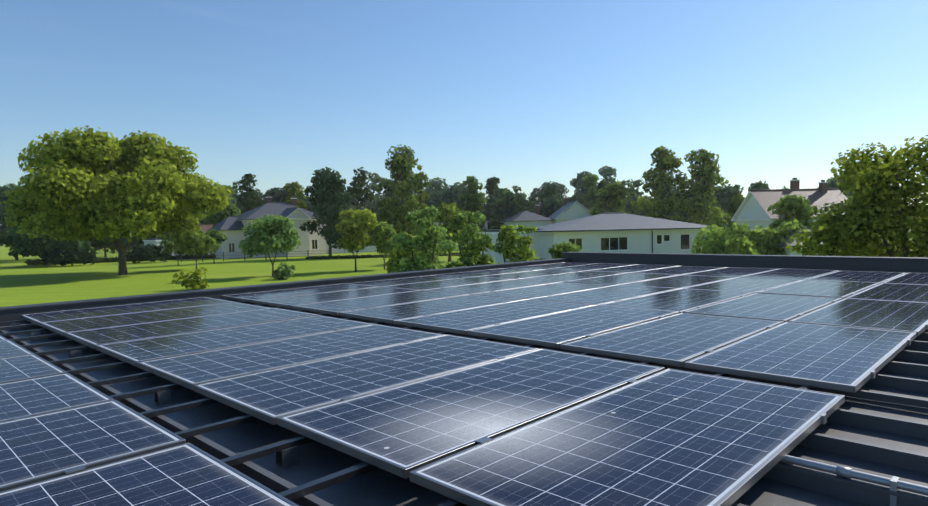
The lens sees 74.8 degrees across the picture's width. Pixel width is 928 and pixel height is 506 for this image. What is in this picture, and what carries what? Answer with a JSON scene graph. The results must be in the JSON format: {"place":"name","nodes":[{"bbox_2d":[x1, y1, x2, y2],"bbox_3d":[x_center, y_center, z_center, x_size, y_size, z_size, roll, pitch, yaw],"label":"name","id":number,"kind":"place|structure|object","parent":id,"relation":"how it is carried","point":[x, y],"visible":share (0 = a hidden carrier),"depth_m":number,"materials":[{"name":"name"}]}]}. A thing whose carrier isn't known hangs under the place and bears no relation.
{"place":"outdoors","nodes":[
{"label":"outdoors","id":0,"kind":"place"},
{"bbox_2d":[0,225,927,306],"bbox_3d":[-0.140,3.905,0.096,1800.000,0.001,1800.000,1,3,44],"label":"lawn","id":1,"kind":"structure","parent":0,"point":[62,283],"depth_m":57.34,"materials":[{"name":"green plant"}]},
{"bbox_2d":[0,183,18,259],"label":"tree","id":2,"kind":"object","parent":1,"relation":"on","point":[4,230],"visible":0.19,"depth_m":97.42,"materials":[{"name":"green plant"}]},
{"bbox_2d":[0,222,90,265],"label":"tree","id":3,"kind":"object","parent":1,"relation":"on","point":[25,241],"visible":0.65,"depth_m":75.78,"materials":[{"name":"green plant"}]},
{"bbox_2d":[40,247,98,265],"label":"dark shrub","id":4,"kind":"object","parent":1,"relation":"on","point":[59,258],"visible":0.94,"depth_m":76.69,"materials":[{"name":"green plant"}]},
{"bbox_2d":[0,125,231,274],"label":"tree","id":5,"kind":"object","parent":1,"relation":"on","point":[151,167],"visible":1,"depth_m":53.38,"materials":[{"name":"green plant"}]},
{"bbox_2d":[24,254,215,265],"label":"hedge","id":6,"kind":"object","parent":1,"relation":"on","point":[28,262],"visible":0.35,"depth_m":86.06,"materials":[{"name":"green plant"}]},
{"bbox_2d":[126,243,170,263],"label":"dark shrub","id":7,"kind":"object","parent":1,"relation":"on","point":[139,252],"visible":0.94,"depth_m":80.89,"materials":[{"name":"green plant"}]},
{"bbox_2d":[159,233,185,265],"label":"thin tree","id":8,"kind":"object","parent":1,"relation":"on","point":[171,246],"visible":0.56,"depth_m":71.65,"materials":[{"name":"green plant"}]},
{"bbox_2d":[172,267,209,289],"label":"bush","id":9,"kind":"object","parent":1,"relation":"on","point":[192,284],"visible":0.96,"depth_m":41.63,"materials":[{"name":"green plant"}]},
{"bbox_2d":[173,228,216,268],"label":"young tree","id":10,"kind":"object","parent":1,"relation":"on","point":[202,242],"visible":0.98,"depth_m":62.89,"materials":[{"name":"green plant"}]},
{"bbox_2d":[204,184,240,225],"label":"tree","id":11,"kind":"object","parent":1,"relation":"on","point":[230,208],"visible":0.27,"depth_m":96.11,"materials":[{"name":"green plant"}]},
{"bbox_2d":[236,173,263,211],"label":"tall tree","id":12,"kind":"object","parent":1,"relation":"on","point":[250,196],"visible":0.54,"depth_m":110.37,"materials":[{"name":"green plant"}]},
{"bbox_2d":[238,214,300,276],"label":"young tree","id":13,"kind":"object","parent":1,"relation":"on","point":[275,233],"visible":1,"depth_m":50.77,"materials":[{"name":"green plant"}]},
{"bbox_2d":[236,195,326,257],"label":"house","id":14,"kind":"structure","parent":1,"relation":"on","point":[267,208],"depth_m":95.59,"materials":[{"name":"white paint"}]},
{"bbox_2d":[207,216,245,258],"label":"house","id":15,"kind":"structure","parent":14,"relation":"attached to","point":[234,235],"depth_m":90.05,"materials":[{"name":"white paint"}]},
{"bbox_2d":[282,207,311,256],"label":"house","id":16,"kind":"structure","parent":14,"relation":"attached to","point":[294,213],"depth_m":92.19,"materials":[{"name":"white paint"}]},
{"bbox_2d":[272,262,295,279],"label":"bush","id":17,"kind":"object","parent":1,"relation":"on","point":[284,269],"visible":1,"depth_m":48.77,"materials":[{"name":"green plant"}]},
{"bbox_2d":[282,181,306,208],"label":"tall tree","id":18,"kind":"object","parent":1,"relation":"on","point":[292,189],"visible":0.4,"depth_m":114.69,"materials":[{"name":"green plant"}]},
{"bbox_2d":[299,167,352,255],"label":"tree","id":19,"kind":"object","parent":1,"relation":"on","point":[330,208],"visible":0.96,"depth_m":84.76,"materials":[{"name":"green plant"}]},
{"bbox_2d":[335,208,377,271],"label":"young tree","id":20,"kind":"object","parent":1,"relation":"on","point":[359,240],"visible":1,"depth_m":55.77,"materials":[{"name":"green plant"}]},
{"bbox_2d":[346,167,375,209],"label":"tall tree","id":21,"kind":"object","parent":1,"relation":"on","point":[353,193],"visible":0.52,"depth_m":122.18,"materials":[{"name":"green plant"}]},
{"bbox_2d":[361,172,395,207],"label":"tree","id":22,"kind":"object","parent":1,"relation":"on","point":[376,179],"visible":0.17,"depth_m":156.65,"materials":[{"name":"green plant"}]},
{"bbox_2d":[367,221,397,269],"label":"young tree","id":23,"kind":"object","parent":1,"relation":"on","point":[382,244],"visible":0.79,"depth_m":57.93,"materials":[{"name":"green plant"}]},
{"bbox_2d":[305,252,469,258],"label":"hedge","id":24,"kind":"object","parent":1,"relation":"on","point":[358,256],"visible":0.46,"depth_m":82.64,"materials":[{"name":"green plant"}]},
{"bbox_2d":[385,230,419,272],"bbox_3d":[-3.092,0.900,30.895,1.825,4.126,2.128,-2,3,-15],"label":"tree","id":25,"kind":"object","parent":1,"relation":"on","point":[392,264],"visible":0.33,"depth_m":30.50,"materials":[{"name":"green plant"}]},
{"bbox_2d":[376,145,430,235],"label":"tree","id":26,"kind":"object","parent":1,"relation":"on","point":[409,204],"visible":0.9,"depth_m":87.80,"materials":[{"name":"green plant"}]},
{"bbox_2d":[412,165,429,247],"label":"tree","id":27,"kind":"object","parent":1,"relation":"on","point":[420,198],"visible":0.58,"depth_m":116.95,"materials":[{"name":"green plant"}]},
{"bbox_2d":[390,206,466,271],"bbox_3d":[-1.567,0.543,26.020,3.254,5.188,3.125,1,3,44],"label":"tree","id":28,"kind":"object","parent":1,"relation":"on","point":[429,259],"visible":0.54,"depth_m":25.57,"materials":[{"name":"green plant"}]},
{"bbox_2d":[421,202,473,261],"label":"tree","id":29,"kind":"object","parent":1,"relation":"on","point":[448,211],"visible":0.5,"depth_m":68.64,"materials":[{"name":"green plant"}]},
{"bbox_2d":[438,182,483,214],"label":"tree","id":30,"kind":"object","parent":1,"relation":"on","point":[454,192],"visible":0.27,"depth_m":121.71,"materials":[{"name":"green plant"}]},
{"bbox_2d":[444,211,498,266],"bbox_3d":[0.427,0.521,28.299,2.877,4.957,3.042,1,3,44],"label":"tree","id":31,"kind":"object","parent":1,"relation":"on","point":[478,244],"visible":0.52,"depth_m":28.18,"materials":[{"name":"green plant"}]},
{"bbox_2d":[458,175,486,240],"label":"tree","id":32,"kind":"object","parent":1,"relation":"on","point":[475,199],"visible":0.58,"depth_m":106.93,"materials":[{"name":"green plant"}]},
{"bbox_2d":[481,189,504,228],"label":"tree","id":33,"kind":"object","parent":1,"relation":"on","point":[487,209],"visible":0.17,"depth_m":115.04,"materials":[{"name":"green plant"}]},
{"bbox_2d":[478,229,539,262],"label":"bungalow annex","id":34,"kind":"object","parent":1,"relation":"on","point":[493,233],"visible":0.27,"depth_m":55.85,"materials":[{"name":"white paint"}]},
{"bbox_2d":[490,186,532,228],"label":"tree","id":35,"kind":"object","parent":1,"relation":"on","point":[500,203],"visible":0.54,"depth_m":109.90,"materials":[{"name":"green plant"}]},
{"bbox_2d":[495,191,538,226],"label":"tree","id":36,"kind":"object","parent":1,"relation":"on","point":[530,208],"visible":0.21,"depth_m":109.69,"materials":[{"name":"green plant"}]},
{"bbox_2d":[492,225,544,262],"bbox_3d":[2.398,0.881,26.720,2.746,4.291,2.962,-1,2,3],"label":"bush","id":37,"kind":"object","parent":1,"relation":"on","point":[511,233],"visible":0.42,"depth_m":26.32,"materials":[{"name":"green plant"}]},
{"bbox_2d":[500,203,554,228],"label":"house","id":38,"kind":"structure","parent":1,"relation":"on","point":[534,219],"depth_m":103.91,"materials":[{"name":"grey tile"}]},
{"bbox_2d":[533,194,563,217],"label":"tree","id":39,"kind":"object","parent":1,"relation":"on","point":[552,205],"visible":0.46,"depth_m":119.27,"materials":[{"name":"green plant"}]},
{"bbox_2d":[527,181,569,203],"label":"tree","id":40,"kind":"object","parent":1,"relation":"on","point":[560,188],"visible":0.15,"depth_m":160.13,"materials":[{"name":"green plant"}]},
{"bbox_2d":[547,241,580,258],"bbox_3d":[4.539,1.037,27.434,1.879,3.152,1.946,-3,3,-31],"label":"bush","id":41,"kind":"object","parent":1,"relation":"on","point":[555,250],"visible":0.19,"depth_m":27.19,"materials":[{"name":"green plant"}]},
{"bbox_2d":[548,196,590,223],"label":"house","id":42,"kind":"structure","parent":1,"relation":"on","point":[563,211],"depth_m":101.08,"materials":[{"name":"white paint"}]},
{"bbox_2d":[569,171,591,201],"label":"tree","id":43,"kind":"object","parent":1,"relation":"on","point":[573,182],"visible":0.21,"depth_m":159.17,"materials":[{"name":"green plant"}]},
{"bbox_2d":[581,174,602,208],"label":"tall tree","id":44,"kind":"object","parent":1,"relation":"on","point":[592,192],"visible":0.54,"depth_m":118.25,"materials":[{"name":"green plant"}]},
{"bbox_2d":[594,165,625,209],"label":"tree","id":45,"kind":"object","parent":1,"relation":"on","point":[604,172],"visible":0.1,"depth_m":144.26,"materials":[{"name":"green plant"}]},
{"bbox_2d":[589,181,635,215],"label":"tree","id":46,"kind":"object","parent":1,"relation":"on","point":[612,195],"visible":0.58,"depth_m":95.51,"materials":[{"name":"green plant"}]},
{"bbox_2d":[535,212,713,259],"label":"bungalow","id":47,"kind":"object","parent":1,"relation":"on","point":[675,235],"visible":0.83,"depth_m":53.51,"materials":[{"name":"white paint"}]},
{"bbox_2d":[630,146,693,220],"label":"tree","id":48,"kind":"object","parent":1,"relation":"on","point":[664,204],"visible":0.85,"depth_m":82.11,"materials":[{"name":"green plant"}]},
{"bbox_2d":[674,149,730,226],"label":"tree","id":49,"kind":"object","parent":1,"relation":"on","point":[707,168],"visible":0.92,"depth_m":82.48,"materials":[{"name":"green plant"}]},
{"bbox_2d":[708,184,743,233],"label":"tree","id":50,"kind":"object","parent":1,"relation":"on","point":[726,195],"visible":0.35,"depth_m":101.10,"materials":[{"name":"green plant"}]},
{"bbox_2d":[725,194,744,239],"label":"tree","id":51,"kind":"object","parent":1,"relation":"on","point":[737,199],"visible":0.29,"depth_m":85.89,"materials":[{"name":"green plant"}]},
{"bbox_2d":[724,225,759,254],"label":"bush","id":52,"kind":"object","parent":1,"relation":"on","point":[741,245],"visible":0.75,"depth_m":43.10,"materials":[{"name":"green plant"}]},
{"bbox_2d":[691,219,806,254],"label":"hedge","id":53,"kind":"object","parent":1,"relation":"on","point":[710,243],"visible":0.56,"depth_m":46.25,"materials":[{"name":"green plant"}]},
{"bbox_2d":[731,178,851,234],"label":"house","id":54,"kind":"structure","parent":1,"relation":"on","point":[759,205],"depth_m":69.49,"materials":[{"name":"white paint"}]},
{"bbox_2d":[766,194,819,237],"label":"tree","id":55,"kind":"object","parent":1,"relation":"on","point":[794,203],"visible":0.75,"depth_m":53.66,"materials":[{"name":"green plant"}]},
{"bbox_2d":[760,227,833,255],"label":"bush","id":56,"kind":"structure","parent":1,"relation":"on","point":[787,250],"depth_m":43.84,"materials":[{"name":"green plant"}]},
{"bbox_2d":[785,135,927,257],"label":"tree","id":57,"kind":"object","parent":1,"relation":"on","point":[894,169],"visible":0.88,"depth_m":25.14,"materials":[{"name":"green plant"}]},
{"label":"building walls","id":58,"kind":"object","parent":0,"visible":0},
{"bbox_2d":[0,300,927,505],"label":"roof deck","id":59,"kind":"structure","parent":58,"relation":"on","point":[883,442],"depth_m":2.98,"materials":[{"name":"grey metal"}]},
{"bbox_2d":[0,299,814,505],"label":"ribs","id":60,"kind":"object","parent":59,"relation":"on","point":[302,490],"depth_m":3.52,"materials":[{"name":"grey metal"}]},
{"bbox_2d":[0,340,33,357],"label":"front panel","id":61,"kind":"object","parent":60,"relation":"on","point":[8,348],"visible":0.73,"depth_m":5.14,"materials":[{"name":"blue glass"}]},
{"bbox_2d":[0,354,67,383],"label":"front panel","id":62,"kind":"object","parent":60,"relation":"on","point":[21,367],"visible":0.71,"depth_m":4.39,"materials":[{"name":"blue glass"}]},
{"bbox_2d":[0,373,113,421],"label":"front panel","id":63,"kind":"object","parent":60,"relation":"on","point":[34,396],"visible":0.77,"depth_m":3.63,"materials":[{"name":"blue glass"}]},
{"bbox_2d":[0,400,185,491],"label":"front panel","id":64,"kind":"object","parent":60,"relation":"on","point":[86,436],"visible":0.83,"depth_m":2.82,"materials":[{"name":"blue glass"}]},
{"bbox_2d":[20,297,234,325],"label":"panel","id":65,"kind":"object","parent":60,"relation":"on","point":[37,318],"visible":0.81,"depth_m":7.73,"materials":[{"name":"blue glass"}]},
{"bbox_2d":[0,442,298,505],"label":"front panel","id":66,"kind":"object","parent":60,"relation":"on","point":[196,476],"visible":1,"depth_m":2.31,"materials":[{"name":"blue glass"}]},
{"bbox_2d":[40,302,270,335],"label":"panel","id":67,"kind":"object","parent":60,"relation":"on","point":[61,327],"visible":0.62,"depth_m":6.98,"materials":[{"name":"blue glass"}]},
{"bbox_2d":[64,308,318,348],"bbox_3d":[-2.793,0.760,6.441,1.010,0.038,2.253,1,4,44],"label":"panel","id":68,"kind":"object","parent":60,"relation":"on","point":[92,338],"visible":0.83,"depth_m":6.26,"materials":[{"name":"blue glass"}]},
{"bbox_2d":[96,315,372,366],"bbox_3d":[-2.048,0.779,5.721,1.010,0.038,2.253,1,3,44],"label":"panel","id":69,"kind":"object","parent":60,"relation":"on","point":[133,352],"visible":0.83,"depth_m":5.51,"materials":[{"name":"blue glass"}]},
{"bbox_2d":[137,324,445,389],"bbox_3d":[-1.305,0.795,5.007,1.010,0.040,2.253,1,3,44],"label":"panel","id":70,"kind":"object","parent":60,"relation":"on","point":[199,367],"visible":0.79,"depth_m":4.77,"materials":[{"name":"blue glass"}]},
{"bbox_2d":[221,283,379,302],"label":"panel","id":71,"kind":"object","parent":60,"relation":"on","point":[249,297],"visible":0.85,"depth_m":9.50,"materials":[{"name":"blue glass"}]},
{"bbox_2d":[254,287,416,307],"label":"panel","id":72,"kind":"object","parent":60,"relation":"on","point":[288,302],"visible":0.79,"depth_m":8.78,"materials":[{"name":"blue glass"}]},
{"bbox_2d":[193,334,537,424],"bbox_3d":[-0.562,0.807,4.283,1.010,0.040,2.253,1,4,44],"label":"panel","id":73,"kind":"object","parent":60,"relation":"on","point":[306,386],"visible":0.88,"depth_m":4.01,"materials":[{"name":"blue glass"}]},
{"bbox_2d":[292,290,469,314],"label":"panel","id":74,"kind":"object","parent":60,"relation":"on","point":[335,307],"visible":0.79,"depth_m":8.05,"materials":[{"name":"blue glass"}]},
{"bbox_2d":[346,275,468,286],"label":"panel","id":75,"kind":"object","parent":60,"relation":"on","point":[388,282],"visible":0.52,"depth_m":11.24,"materials":[{"name":"blue glass"}]},
{"bbox_2d":[339,294,524,323],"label":"panel","id":76,"kind":"object","parent":60,"relation":"on","point":[391,314],"visible":0.83,"depth_m":7.32,"materials":[{"name":"blue glass"}]},
{"bbox_2d":[382,277,511,289],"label":"panel","id":77,"kind":"object","parent":60,"relation":"on","point":[442,283],"visible":0.6,"depth_m":10.50,"materials":[{"name":"blue glass"}]},
{"bbox_2d":[11,265,927,473],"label":"panel clamps","id":78,"kind":"object","parent":60,"relation":"on","point":[281,459],"visible":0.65,"depth_m":3.91,"materials":[{"name":"silver metal"}]},
{"bbox_2d":[277,348,664,478],"bbox_3d":[0.187,0.820,3.570,1.010,0.038,2.253,1,3,44],"label":"panel","id":79,"kind":"object","parent":60,"relation":"on","point":[418,421],"visible":0.83,"depth_m":3.24,"materials":[{"name":"blue glass"}]},
{"bbox_2d":[439,268,543,276],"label":"panel","id":80,"kind":"object","parent":60,"relation":"on","point":[491,272],"visible":0.56,"depth_m":12.87,"materials":[{"name":"blue glass"}]},
{"bbox_2d":[428,279,558,293],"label":"panel","id":81,"kind":"object","parent":60,"relation":"on","point":[489,286],"visible":0.62,"depth_m":9.77,"materials":[{"name":"blue glass"}]},
{"bbox_2d":[395,299,592,334],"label":"panel","id":82,"kind":"object","parent":60,"relation":"on","point":[476,318],"visible":0.79,"depth_m":6.58,"materials":[{"name":"blue glass"}]},
{"bbox_2d":[478,269,577,278],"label":"panel","id":83,"kind":"object","parent":60,"relation":"on","point":[526,274],"visible":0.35,"depth_m":12.18,"materials":[{"name":"blue glass"}]},
{"bbox_2d":[473,282,612,298],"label":"panel","id":84,"kind":"object","parent":60,"relation":"on","point":[530,292],"visible":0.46,"depth_m":9.05,"materials":[{"name":"blue glass"}]},
{"bbox_2d":[511,262,595,269],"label":"panel","id":85,"kind":"object","parent":60,"relation":"on","point":[554,265],"visible":0.52,"depth_m":14.51,"materials":[{"name":"blue glass"}]},
{"bbox_2d":[467,305,678,347],"bbox_3d":[1.173,0.693,6.078,1.010,0.040,2.253,1,3,44],"label":"panel","id":86,"kind":"object","parent":60,"relation":"on","point":[554,330],"visible":0.9,"depth_m":5.83,"materials":[{"name":"blue glass"}]},
{"bbox_2d":[520,271,628,281],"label":"panel","id":87,"kind":"object","parent":60,"relation":"on","point":[563,277],"visible":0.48,"depth_m":11.45,"materials":[{"name":"blue glass"}]},
{"bbox_2d":[546,263,636,270],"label":"panel","id":88,"kind":"object","parent":60,"relation":"on","point":[591,266],"visible":0.67,"depth_m":13.78,"materials":[{"name":"blue glass"}]},
{"bbox_2d":[533,285,679,304],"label":"panel","id":89,"kind":"object","parent":60,"relation":"on","point":[602,295],"visible":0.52,"depth_m":8.32,"materials":[{"name":"blue glass"}]},
{"bbox_2d":[564,272,678,284],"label":"panel","id":90,"kind":"object","parent":60,"relation":"on","point":[622,278],"visible":0.71,"depth_m":10.66,"materials":[{"name":"blue glass"}]},
{"bbox_2d":[409,368,844,505],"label":"panel","id":91,"kind":"object","parent":60,"relation":"on","point":[758,433],"visible":1,"depth_m":2.59,"materials":[{"name":"blue glass"}]},
{"bbox_2d":[587,264,675,271],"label":"panel","id":92,"kind":"object","parent":60,"relation":"on","point":[637,268],"visible":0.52,"depth_m":13.11,"materials":[{"name":"blue glass"}]},
{"bbox_2d":[560,313,783,366],"bbox_3d":[1.922,0.716,5.365,1.010,0.040,2.253,1,3,44],"label":"panel","id":93,"kind":"object","parent":60,"relation":"on","point":[665,341],"visible":0.83,"depth_m":5.09,"materials":[{"name":"blue glass"}]},
{"bbox_2d":[600,288,753,312],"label":"panel","id":94,"kind":"object","parent":60,"relation":"on","point":[681,300],"visible":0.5,"depth_m":7.58,"materials":[{"name":"blue glass"}]},
{"bbox_2d":[620,275,736,288],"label":"panel","id":95,"kind":"object","parent":60,"relation":"on","point":[681,281],"visible":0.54,"depth_m":9.99,"materials":[{"name":"blue glass"}]},
{"bbox_2d":[633,266,725,274],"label":"panel","id":96,"kind":"object","parent":60,"relation":"on","point":[683,269],"visible":0.56,"depth_m":12.38,"materials":[{"name":"blue glass"}]},
{"bbox_2d":[683,267,776,276],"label":"panel","id":97,"kind":"object","parent":60,"relation":"on","point":[732,272],"visible":0.65,"depth_m":11.62,"materials":[{"name":"blue glass"}]},
{"bbox_2d":[684,277,800,292],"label":"panel","id":98,"kind":"object","parent":60,"relation":"on","point":[748,284],"visible":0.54,"depth_m":9.26,"materials":[{"name":"blue glass"}]},
{"bbox_2d":[683,293,842,321],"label":"panel","id":99,"kind":"object","parent":60,"relation":"on","point":[775,307],"visible":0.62,"depth_m":6.83,"materials":[{"name":"blue glass"}]},
{"bbox_2d":[741,268,838,279],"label":"panel","id":100,"kind":"object","parent":60,"relation":"on","point":[799,274],"visible":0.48,"depth_m":10.90,"materials":[{"name":"blue glass"}]},
{"bbox_2d":[684,322,916,392],"bbox_3d":[2.660,0.729,4.642,1.010,0.040,2.253,1,3,44],"label":"panel","id":101,"kind":"object","parent":60,"relation":"on","point":[821,356],"visible":0.98,"depth_m":4.33,"materials":[{"name":"blue glass"}]},
{"bbox_2d":[757,279,879,298],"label":"panel","id":102,"kind":"object","parent":60,"relation":"on","point":[830,288],"visible":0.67,"depth_m":8.48,"materials":[{"name":"blue glass"}]},
{"bbox_2d":[808,271,905,283],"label":"panel","id":103,"kind":"object","parent":60,"relation":"on","point":[864,276],"visible":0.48,"depth_m":10.20,"materials":[{"name":"blue glass"}]},
{"bbox_2d":[788,298,927,335],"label":"panel","id":104,"kind":"object","parent":60,"relation":"on","point":[873,314],"visible":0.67,"depth_m":6.07,"materials":[{"name":"blue glass"}]},
{"bbox_2d":[846,283,927,302],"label":"panel","id":105,"kind":"object","parent":60,"relation":"on","point":[902,292],"visible":0.75,"depth_m":7.83,"materials":[{"name":"blue glass"}]},
{"bbox_2d":[883,273,927,284],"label":"panel","id":106,"kind":"object","parent":60,"relation":"on","point":[915,278],"visible":0.75,"depth_m":9.52,"materials":[{"name":"blue glass"}]},
{"bbox_2d":[0,252,927,326],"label":"roof parapet","id":107,"kind":"structure","parent":59,"relation":"on","point":[848,263],"depth_m":11.85,"materials":[{"name":"grey metal"}]},
{"bbox_2d":[754,381,927,415],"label":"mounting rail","id":108,"kind":"object","parent":59,"relation":"on","point":[895,409],"visible":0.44,"depth_m":3.27,"materials":[{"name":"black metal"}]},
{"bbox_2d":[780,455,927,505],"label":"conduit","id":109,"kind":"object","parent":59,"relation":"on","point":[894,483],"visible":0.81,"depth_m":2.36,"materials":[{"name":"grey metal"}]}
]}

